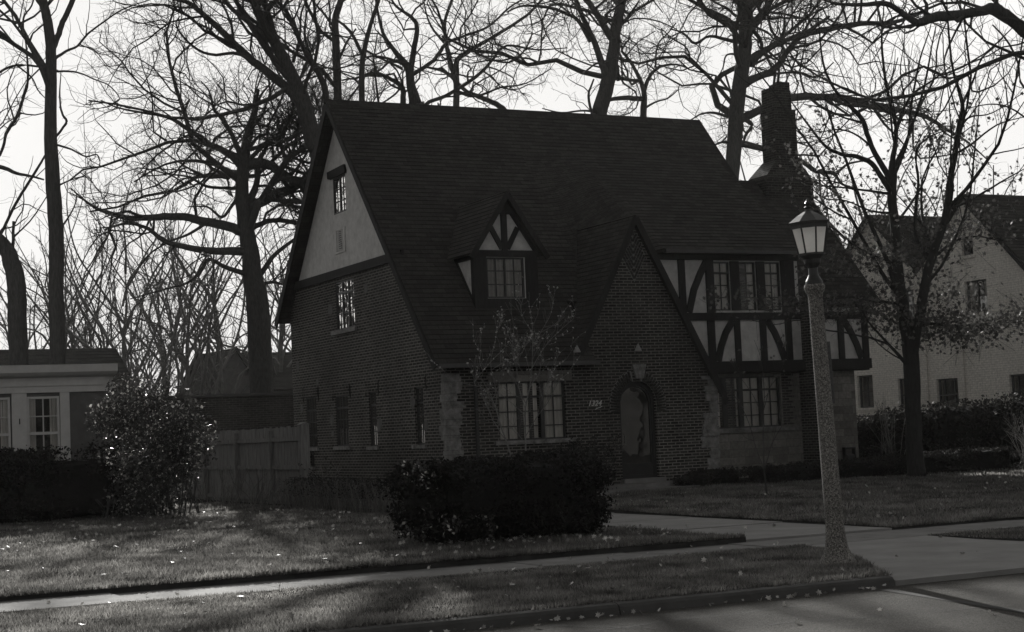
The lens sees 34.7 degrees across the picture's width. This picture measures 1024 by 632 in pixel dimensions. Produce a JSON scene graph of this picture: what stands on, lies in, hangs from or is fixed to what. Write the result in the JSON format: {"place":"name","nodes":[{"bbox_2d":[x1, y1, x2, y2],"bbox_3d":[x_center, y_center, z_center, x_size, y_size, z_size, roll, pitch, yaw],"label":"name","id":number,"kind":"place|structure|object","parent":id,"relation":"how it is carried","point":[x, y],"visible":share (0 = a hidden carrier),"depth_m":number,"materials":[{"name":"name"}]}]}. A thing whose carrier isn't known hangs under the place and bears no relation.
{"place":"outdoors","nodes":[
{"label":"outdoors","id":0,"kind":"place"},
{"bbox_2d":[0,497,745,600],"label":"lawn","id":1,"kind":"structure","parent":0,"point":[438,564],"depth_m":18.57,"materials":[{"name":"plant"}]},
{"bbox_2d":[0,0,80,364],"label":"broken tree","id":2,"kind":"object","parent":1,"relation":"on","point":[16,310],"visible":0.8,"depth_m":40.82,"materials":[{"name":"black plant"}]},
{"bbox_2d":[0,363,117,460],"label":"porch house","id":3,"kind":"structure","parent":1,"relation":"on","point":[41,406],"depth_m":35.28,"materials":[{"name":"grey"}]},
{"bbox_2d":[0,397,10,450],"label":"window","id":4,"kind":"structure","parent":3,"relation":"in","point":[5,434],"depth_m":34.86,"materials":[{"name":"grey glass"}]},
{"bbox_2d":[27,396,59,459],"bbox_3d":[-10.067,2.581,35.175,0.680,1.700,0.125,0,-5,-27],"label":"window","id":5,"kind":"structure","parent":3,"relation":"in","point":[54,416],"depth_m":35.20,"materials":[{"name":"white paint"}]},
{"bbox_2d":[0,348,136,396],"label":"dark house","id":6,"kind":"structure","parent":1,"relation":"on","point":[80,356],"depth_m":62.39,"materials":[{"name":"brick"}]},
{"bbox_2d":[0,0,148,363],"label":"tall straight tree","id":7,"kind":"object","parent":1,"relation":"on","point":[49,71],"visible":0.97,"depth_m":40.55,"materials":[{"name":"black plant"}]},
{"bbox_2d":[0,439,158,523],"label":"hedge","id":8,"kind":"object","parent":1,"relation":"on","point":[39,485],"visible":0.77,"depth_m":32.21,"materials":[{"name":"black plant"}]},
{"bbox_2d":[84,369,221,518],"bbox_3d":[-7.028,2.531,32.090,2.555,3.023,2.122,0,-5,-27],"label":"viburnum bush","id":9,"kind":"object","parent":1,"relation":"on","point":[163,461],"visible":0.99,"depth_m":31.81,"materials":[{"name":"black plant"}]},
{"bbox_2d":[108,392,293,494],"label":"brick garage","id":10,"kind":"structure","parent":1,"relation":"on","point":[241,411],"depth_m":50.13,"materials":[{"name":"brick"}]},
{"bbox_2d":[137,422,311,505],"bbox_3d":[-7.635,3.784,40.871,0.228,1.900,14.974,0,-5,-27],"label":"board fence","id":11,"kind":"object","parent":1,"relation":"on","point":[286,448],"visible":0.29,"depth_m":37.60,"materials":[{"name":"grey wood"}]},
{"bbox_2d":[187,464,293,510],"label":"dry stalks","id":12,"kind":"object","parent":1,"relation":"on","point":[226,490],"visible":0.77,"depth_m":34.19,"materials":[{"name":"plant"}]},
{"bbox_2d":[298,456,345,503],"bbox_3d":[-3.888,3.435,33.525,1.004,1.139,1.008,0,-5,-27],"label":"gate shrub","id":13,"kind":"object","parent":1,"relation":"on","point":[315,474],"visible":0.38,"depth_m":33.46,"materials":[{"name":"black plant"}]},
{"bbox_2d":[276,476,403,513],"bbox_3d":[-1.879,3.183,28.512,1.167,0.742,12.115,0,-5,-27],"label":"privet hedge","id":14,"kind":"object","parent":1,"relation":"on","point":[365,495],"visible":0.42,"depth_m":31.07,"materials":[{"name":"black plant"}]},
{"bbox_2d":[370,447,619,545],"bbox_3d":[-0.160,2.399,21.859,3.468,1.252,2.448,0,-5,-27],"label":"yew hedge","id":15,"kind":"object","parent":1,"relation":"on","point":[531,493],"visible":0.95,"depth_m":21.19,"materials":[{"name":"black plant"}]},
{"bbox_2d":[397,455,505,547],"bbox_3d":[-0.788,2.398,20.911,1.034,1.277,1.323,0,-5,-27],"label":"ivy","id":16,"kind":"object","parent":15,"relation":"attached to","point":[430,511],"visible":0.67,"depth_m":20.58,"materials":[{"name":"plant"}]},
{"bbox_2d":[0,473,1019,631],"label":"fallen leaves","id":17,"kind":"object","parent":1,"relation":"on","point":[17,577],"visible":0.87,"depth_m":20.71,"materials":[{"name":"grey plant"}]},
{"bbox_2d":[0,543,892,631],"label":"street verge","id":18,"kind":"structure","parent":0,"point":[270,597],"depth_m":15.29,"materials":[{"name":"plant"}]},
{"bbox_2d":[789,199,856,564],"bbox_3d":[3.188,0.664,16.809,0.421,3.787,0.421,-3,-4,-27],"label":"street lamp","id":19,"kind":"object","parent":18,"relation":"on","point":[809,228],"visible":0.98,"depth_m":16.74,"materials":[{"name":"concrete"}]},
{"bbox_2d":[0,519,1023,612],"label":"sidewalk","id":20,"kind":"structure","parent":0,"point":[63,601],"depth_m":18.00,"materials":[{"name":"concrete"}]},
{"bbox_2d":[0,0,1023,395],"label":"sky","id":21,"kind":"structure","parent":0,"point":[24,142],"materials":[{"name":"white"}]},
{"bbox_2d":[313,498,891,541],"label":"driveway","id":22,"kind":"structure","parent":0,"point":[759,530],"depth_m":23.01,"materials":[{"name":"concrete"}]},
{"bbox_2d":[601,485,699,495],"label":"front walk","id":23,"kind":"structure","parent":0,"point":[622,490],"depth_m":35.50,"materials":[{"name":"concrete"}]},
{"bbox_2d":[314,464,1023,538],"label":"lawn","id":24,"kind":"structure","parent":0,"point":[816,522],"depth_m":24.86,"materials":[{"name":"plant"}]},
{"bbox_2d":[0,251,113,348],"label":"branching tree","id":25,"kind":"object","parent":24,"relation":"on","point":[4,322],"visible":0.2,"depth_m":90.06,"materials":[{"name":"grey plant"}]},
{"bbox_2d":[0,203,128,355],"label":"branching tree","id":26,"kind":"object","parent":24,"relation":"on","point":[89,323],"visible":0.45,"depth_m":74.99,"materials":[{"name":"grey plant"}]},
{"bbox_2d":[0,110,151,349],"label":"slender tree","id":27,"kind":"object","parent":24,"relation":"on","point":[68,320],"visible":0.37,"depth_m":75.38,"materials":[{"name":"grey plant"}]},
{"bbox_2d":[0,223,158,348],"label":"branching tree","id":28,"kind":"object","parent":24,"relation":"on","point":[30,310],"visible":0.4,"depth_m":75.88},
{"bbox_2d":[67,222,143,381],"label":"slender tree","id":29,"kind":"object","parent":24,"relation":"on","point":[83,305],"visible":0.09,"depth_m":88.26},
{"bbox_2d":[35,168,179,392],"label":"slender tree","id":30,"kind":"object","parent":24,"relation":"on","point":[110,332],"visible":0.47,"depth_m":73.81,"materials":[{"name":"grey plant"}]},
{"bbox_2d":[25,174,227,394],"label":"branching tree","id":31,"kind":"object","parent":24,"relation":"on","point":[125,351],"visible":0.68,"depth_m":68.85,"materials":[{"name":"grey plant"}]},
{"bbox_2d":[65,187,193,394],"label":"slender tree","id":32,"kind":"object","parent":24,"relation":"on","point":[135,358],"visible":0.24,"depth_m":93.46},
{"bbox_2d":[77,197,213,395],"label":"branching tree","id":33,"kind":"object","parent":24,"relation":"on","point":[152,324],"visible":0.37,"depth_m":82.26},
{"bbox_2d":[111,221,182,395],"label":"slender tree","id":34,"kind":"object","parent":24,"relation":"on","point":[149,353],"visible":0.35,"depth_m":77.89,"materials":[{"name":"grey plant"}]},
{"bbox_2d":[137,313,180,395],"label":"branching tree","id":35,"kind":"object","parent":24,"relation":"on","point":[157,362],"visible":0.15,"depth_m":101.62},
{"bbox_2d":[97,106,263,394],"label":"slender tree","id":36,"kind":"object","parent":24,"relation":"on","point":[181,389],"visible":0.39,"depth_m":76.13,"materials":[{"name":"grey plant"}]},
{"bbox_2d":[104,201,285,360],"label":"branching tree","id":37,"kind":"object","parent":24,"relation":"on","point":[224,317],"visible":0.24,"depth_m":86.19,"materials":[{"name":"grey plant"}]},
{"bbox_2d":[125,148,284,394],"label":"slender tree","id":38,"kind":"object","parent":24,"relation":"on","point":[221,390],"visible":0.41,"depth_m":75.03,"materials":[{"name":"grey plant"}]},
{"bbox_2d":[129,229,291,352],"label":"tall tree","id":39,"kind":"object","parent":24,"relation":"on","point":[287,348],"visible":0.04,"depth_m":97.21,"materials":[{"name":"grey plant"}]},
{"bbox_2d":[143,188,282,394],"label":"branching tree","id":40,"kind":"object","parent":24,"relation":"on","point":[188,351],"visible":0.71,"depth_m":70.86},
{"bbox_2d":[176,347,292,394],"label":"gable house","id":41,"kind":"structure","parent":24,"relation":"on","point":[283,381],"depth_m":78.65,"materials":[{"name":"grey"}]},
{"bbox_2d":[57,0,418,161],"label":"leaning elm","id":42,"kind":"object","parent":24,"relation":"on","point":[262,28],"visible":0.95,"depth_m":52.87,"materials":[{"name":"black plant"}]},
{"bbox_2d":[205,274,274,351],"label":"slender tree","id":43,"kind":"object","parent":24,"relation":"on","point":[242,321],"visible":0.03,"depth_m":91.22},
{"bbox_2d":[210,205,291,374],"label":"branching tree","id":44,"kind":"object","parent":24,"relation":"on","point":[281,350],"visible":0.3,"depth_m":80.58,"materials":[{"name":"grey plant"}]},
{"bbox_2d":[229,207,290,351],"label":"slender tree","id":45,"kind":"object","parent":24,"relation":"on","point":[276,342],"visible":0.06,"depth_m":99.69,"materials":[{"name":"grey plant"}]},
{"bbox_2d":[58,0,478,392],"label":"gnarled oak","id":46,"kind":"object","parent":24,"relation":"on","point":[247,203],"visible":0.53,"depth_m":58.11,"materials":[{"name":"black plant"}]},
{"bbox_2d":[198,0,355,99],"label":"straight dark tree","id":47,"kind":"object","parent":24,"relation":"on","point":[334,29],"visible":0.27,"depth_m":58.17,"materials":[{"name":"black plant"}]},
{"bbox_2d":[313,0,379,100],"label":"slim tree","id":48,"kind":"object","parent":24,"relation":"on","point":[361,83],"visible":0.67,"depth_m":56.57,"materials":[{"name":"black plant"}]},
{"bbox_2d":[296,0,567,108],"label":"twin trunk tree","id":49,"kind":"object","parent":24,"relation":"on","point":[411,73],"visible":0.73,"depth_m":59.61,"materials":[{"name":"black plant"}]},
{"bbox_2d":[388,0,557,108],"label":"wavy tree","id":50,"kind":"object","parent":24,"relation":"on","point":[457,83],"visible":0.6,"depth_m":65.44,"materials":[{"name":"black plant"}]},
{"bbox_2d":[424,272,585,455],"bbox_3d":[0.043,1.142,34.216,3.773,4.176,1.739,0,-5,-27],"label":"budding magnolia","id":51,"kind":"object","parent":24,"relation":"on","point":[514,358],"visible":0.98,"depth_m":34.24,"materials":[{"name":"grey plant"}]},
{"bbox_2d":[389,0,684,116],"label":"great forked tree","id":52,"kind":"object","parent":24,"relation":"on","point":[604,91],"visible":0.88,"depth_m":58.33,"materials":[{"name":"black plant"}]},
{"bbox_2d":[274,81,877,495],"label":"tudor house","id":53,"kind":"structure","parent":24,"relation":"on","point":[426,237],"depth_m":39.68,"materials":[{"name":"brick"}]},
{"bbox_2d":[306,397,317,447],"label":"window","id":54,"kind":"structure","parent":53,"relation":"in","point":[311,402],"depth_m":42.70,"materials":[{"name":"glass"}]},
{"bbox_2d":[311,452,314,466],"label":"window","id":55,"kind":"structure","parent":53,"relation":"in","point":[312,453],"depth_m":42.81,"materials":[{"name":"glass"}]},
{"bbox_2d":[333,174,345,214],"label":"window","id":56,"kind":"structure","parent":53,"relation":"in","point":[339,185],"depth_m":40.75,"materials":[{"name":"glass"}]},
{"bbox_2d":[336,395,348,445],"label":"window","id":57,"kind":"structure","parent":53,"relation":"in","point":[342,400],"depth_m":40.73,"materials":[{"name":"glass"}]},
{"bbox_2d":[336,278,354,329],"bbox_3d":[-4.083,-0.283,40.441,0.060,1.200,1.260,0,-5,-27],"label":"window","id":58,"kind":"structure","parent":53,"relation":"in","point":[344,289],"depth_m":40.51,"materials":[{"name":"glass"}]},
{"bbox_2d":[370,392,377,445],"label":"window","id":59,"kind":"structure","parent":53,"relation":"in","point":[372,394],"depth_m":38.95,"materials":[{"name":"glass"}]},
{"bbox_2d":[416,387,424,444],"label":"window","id":60,"kind":"structure","parent":53,"relation":"in","point":[419,390],"depth_m":36.49,"materials":[{"name":"paint"}]},
{"bbox_2d":[486,257,524,297],"bbox_3d":[-0.171,-0.857,36.982,0.950,0.920,0.106,0,-5,-27],"label":"window","id":61,"kind":"structure","parent":53,"relation":"in","point":[502,276],"depth_m":37.00,"materials":[{"name":"glass"}]},
{"bbox_2d":[498,381,565,440],"bbox_3d":[0.409,2.086,36.104,1.660,1.280,0.107,0,-5,-27],"label":"window","id":62,"kind":"structure","parent":53,"relation":"in","point":[552,425],"depth_m":36.14,"materials":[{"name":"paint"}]},
{"bbox_2d":[620,381,656,478],"bbox_3d":[2.834,2.586,37.264,0.970,2.200,0.152,0,-5,-27],"label":"front door","id":63,"kind":"structure","parent":53,"relation":"in","point":[637,420],"depth_m":37.32,"materials":[{"name":"brown wood"}]},
{"bbox_2d":[713,262,730,310],"bbox_3d":[5.092,-0.724,40.062,0.480,1.200,0.107,0,-5,-27],"label":"window","id":64,"kind":"structure","parent":53,"relation":"in","point":[721,270],"depth_m":40.10,"materials":[{"name":"glass"}]},
{"bbox_2d":[739,262,756,309],"bbox_3d":[5.773,-0.729,40.400,0.500,1.200,0.098,0,-5,-27],"label":"window","id":65,"kind":"structure","parent":53,"relation":"in","point":[749,272],"depth_m":40.47,"materials":[{"name":"glass"}]},
{"bbox_2d":[717,376,780,428],"bbox_3d":[5.759,2.125,40.379,1.980,1.250,0.104,0,-5,-27],"label":"window","id":66,"kind":"structure","parent":53,"relation":"in","point":[750,407],"depth_m":40.49,"materials":[{"name":"paint"}]},
{"bbox_2d":[764,262,780,309],"bbox_3d":[6.441,-0.734,40.741,0.480,1.200,0.107,0,-5,-27],"label":"window","id":67,"kind":"structure","parent":53,"relation":"in","point":[771,268],"depth_m":40.79,"materials":[{"name":"glass"}]},
{"bbox_2d":[554,433,625,491],"bbox_3d":[1.648,3.228,35.580,1.475,1.374,1.601,0,-5,-27],"label":"window shrub","id":68,"kind":"object","parent":24,"relation":"on","point":[576,445],"visible":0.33,"depth_m":35.50,"materials":[{"name":"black plant"}]},
{"bbox_2d":[596,3,694,116],"bbox_3d":[5.439,-3.219,62.562,4.552,17.697,2.937,0,-5,-27],"label":"crooked small tree","id":69,"kind":"object","parent":24,"relation":"on","point":[644,106],"visible":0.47,"depth_m":62.74,"materials":[{"name":"black plant"}]},
{"bbox_2d":[723,334,805,493],"bbox_3d":[4.787,1.820,30.622,1.481,3.122,0.664,-2,-4,-12],"label":"lawn sapling","id":70,"kind":"object","parent":24,"relation":"on","point":[795,417],"visible":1,"depth_m":30.62,"materials":[{"name":"black plant"}]},
{"bbox_2d":[740,136,817,180],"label":"tall tree","id":71,"kind":"object","parent":24,"relation":"on","point":[743,171],"visible":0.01,"depth_m":82.03,"materials":[{"name":"black plant"}]},
{"bbox_2d":[567,0,1002,231],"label":"great oak","id":72,"kind":"object","parent":24,"relation":"on","point":[746,24],"visible":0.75,"depth_m":56.92,"materials":[{"name":"black plant"}]},
{"bbox_2d":[671,445,1023,485],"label":"foundation hedge","id":73,"kind":"object","parent":24,"relation":"on","point":[961,460],"visible":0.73,"depth_m":36.73,"materials":[{"name":"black plant"}]},
{"bbox_2d":[700,0,1023,476],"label":"maple tree","id":74,"kind":"object","parent":24,"relation":"on","point":[911,329],"visible":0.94,"depth_m":35.55,"materials":[{"name":"black plant"}]},
{"bbox_2d":[813,137,935,245],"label":"tall tree","id":75,"kind":"object","parent":24,"relation":"on","point":[861,212],"visible":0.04,"depth_m":77.32,"materials":[{"name":"black plant"}]},
{"bbox_2d":[819,169,937,214],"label":"tall tree","id":76,"kind":"object","parent":24,"relation":"on","point":[920,214],"depth_m":92.94,"materials":[{"name":"black plant"}]},
{"bbox_2d":[867,401,905,453],"bbox_3d":[9.956,3.050,43.115,0.874,2.081,1.186,-2,-4,-11],"label":"corner shrub","id":77,"kind":"object","parent":24,"relation":"on","point":[890,440],"visible":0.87,"depth_m":43.11,"materials":[{"name":"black plant"}]},
{"bbox_2d":[835,174,941,247],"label":"tall tree","id":78,"kind":"object","parent":24,"relation":"on","point":[856,211],"visible":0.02,"depth_m":89.02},
{"bbox_2d":[756,0,1023,171],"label":"overhanging tree","id":79,"kind":"object","parent":24,"relation":"on","point":[1008,17],"visible":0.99,"depth_m":32.57,"materials":[{"name":"black plant"}]},
{"bbox_2d":[845,165,1023,233],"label":"tall tree","id":80,"kind":"object","parent":24,"relation":"on","point":[938,197],"visible":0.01,"depth_m":83.89,"materials":[{"name":"black plant"}]},
{"bbox_2d":[846,194,1023,421],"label":"painted brick house","id":81,"kind":"structure","parent":24,"relation":"on","point":[992,372],"depth_m":49.06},
{"bbox_2d":[859,375,873,407],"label":"window","id":82,"kind":"structure","parent":81,"relation":"in","point":[860,377],"depth_m":53.14,"materials":[{"name":"metal"}]},
{"bbox_2d":[900,378,904,406],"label":"window","id":83,"kind":"structure","parent":81,"relation":"in","point":[901,384],"depth_m":51.54,"materials":[{"name":"metal"}]},
{"bbox_2d":[906,290,912,312],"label":"window","id":84,"kind":"structure","parent":81,"relation":"in","point":[907,290],"depth_m":51.26,"materials":[{"name":"glass"}]},
{"bbox_2d":[939,378,957,405],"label":"window","id":85,"kind":"structure","parent":81,"relation":"in","point":[940,386],"depth_m":49.73,"materials":[{"name":"metal"}]},
{"bbox_2d":[963,238,972,255],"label":"window","id":86,"kind":"structure","parent":81,"relation":"in","point":[965,247],"depth_m":48.92,"materials":[{"name":"glass"}]},
{"bbox_2d":[967,279,987,312],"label":"window","id":87,"kind":"structure","parent":81,"relation":"in","point":[972,287],"depth_m":48.68,"materials":[{"name":"glass"}]},
{"bbox_2d":[1011,374,1023,397],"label":"window","id":88,"kind":"structure","parent":81,"relation":"in","point":[1019,390],"depth_m":47.03,"materials":[{"name":"metal"}]},
{"bbox_2d":[857,389,1023,464],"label":"boundary hedge","id":89,"kind":"object","parent":24,"relation":"on","point":[963,426],"visible":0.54,"depth_m":41.95,"materials":[{"name":"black plant"}]},
{"bbox_2d":[902,165,1021,216],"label":"tall tree","id":90,"kind":"object","parent":24,"relation":"on","point":[962,187],"visible":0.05,"depth_m":77.00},
{"bbox_2d":[1002,408,1023,467],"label":"bare shrub","id":91,"kind":"object","parent":24,"relation":"on","point":[1017,437],"visible":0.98,"depth_m":38.08,"materials":[{"name":"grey plant"}]},
{"bbox_2d":[455,573,1023,631],"bbox_3d":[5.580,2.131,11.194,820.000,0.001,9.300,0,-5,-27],"label":"street","id":92,"kind":"structure","parent":0,"point":[932,618],"depth_m":13.25,"materials":[{"name":"grey asphalt"}]},
{"bbox_2d":[430,583,994,631],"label":"gutter leaves","id":93,"kind":"object","parent":92,"relation":"on","point":[819,592],"visible":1,"depth_m":13.71,"materials":[{"name":"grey plant"}]},
{"bbox_2d":[554,583,1019,631],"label":"street cracks","id":94,"kind":"object","parent":92,"relation":"on","point":[786,607],"visible":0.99,"depth_m":13.05,"materials":[{"name":"grey asphalt"}]},
{"bbox_2d":[877,588,1023,612],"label":"street tar seam","id":95,"kind":"object","parent":92,"relation":"on","point":[964,602],"visible":1,"depth_m":13.72,"materials":[{"name":"black asphalt"}]},
{"bbox_2d":[810,535,1023,585],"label":"driveway apron","id":96,"kind":"object","parent":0,"point":[923,559],"visible":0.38,"depth_m":17.25,"materials":[{"name":"concrete"}]},
{"bbox_2d":[930,526,1023,540],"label":"street verge","id":97,"kind":"structure","parent":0,"point":[994,538],"depth_m":19.60,"materials":[{"name":"plant"}]},
{"label":"ground","id":98,"kind":"structure","parent":0,"visible":0},
{"bbox_2d":[310,575,894,631],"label":"kerb","id":99,"kind":"structure","parent":98,"relation":"on","point":[503,619],"depth_m":13.86,"materials":[{"name":"concrete"}]}
]}

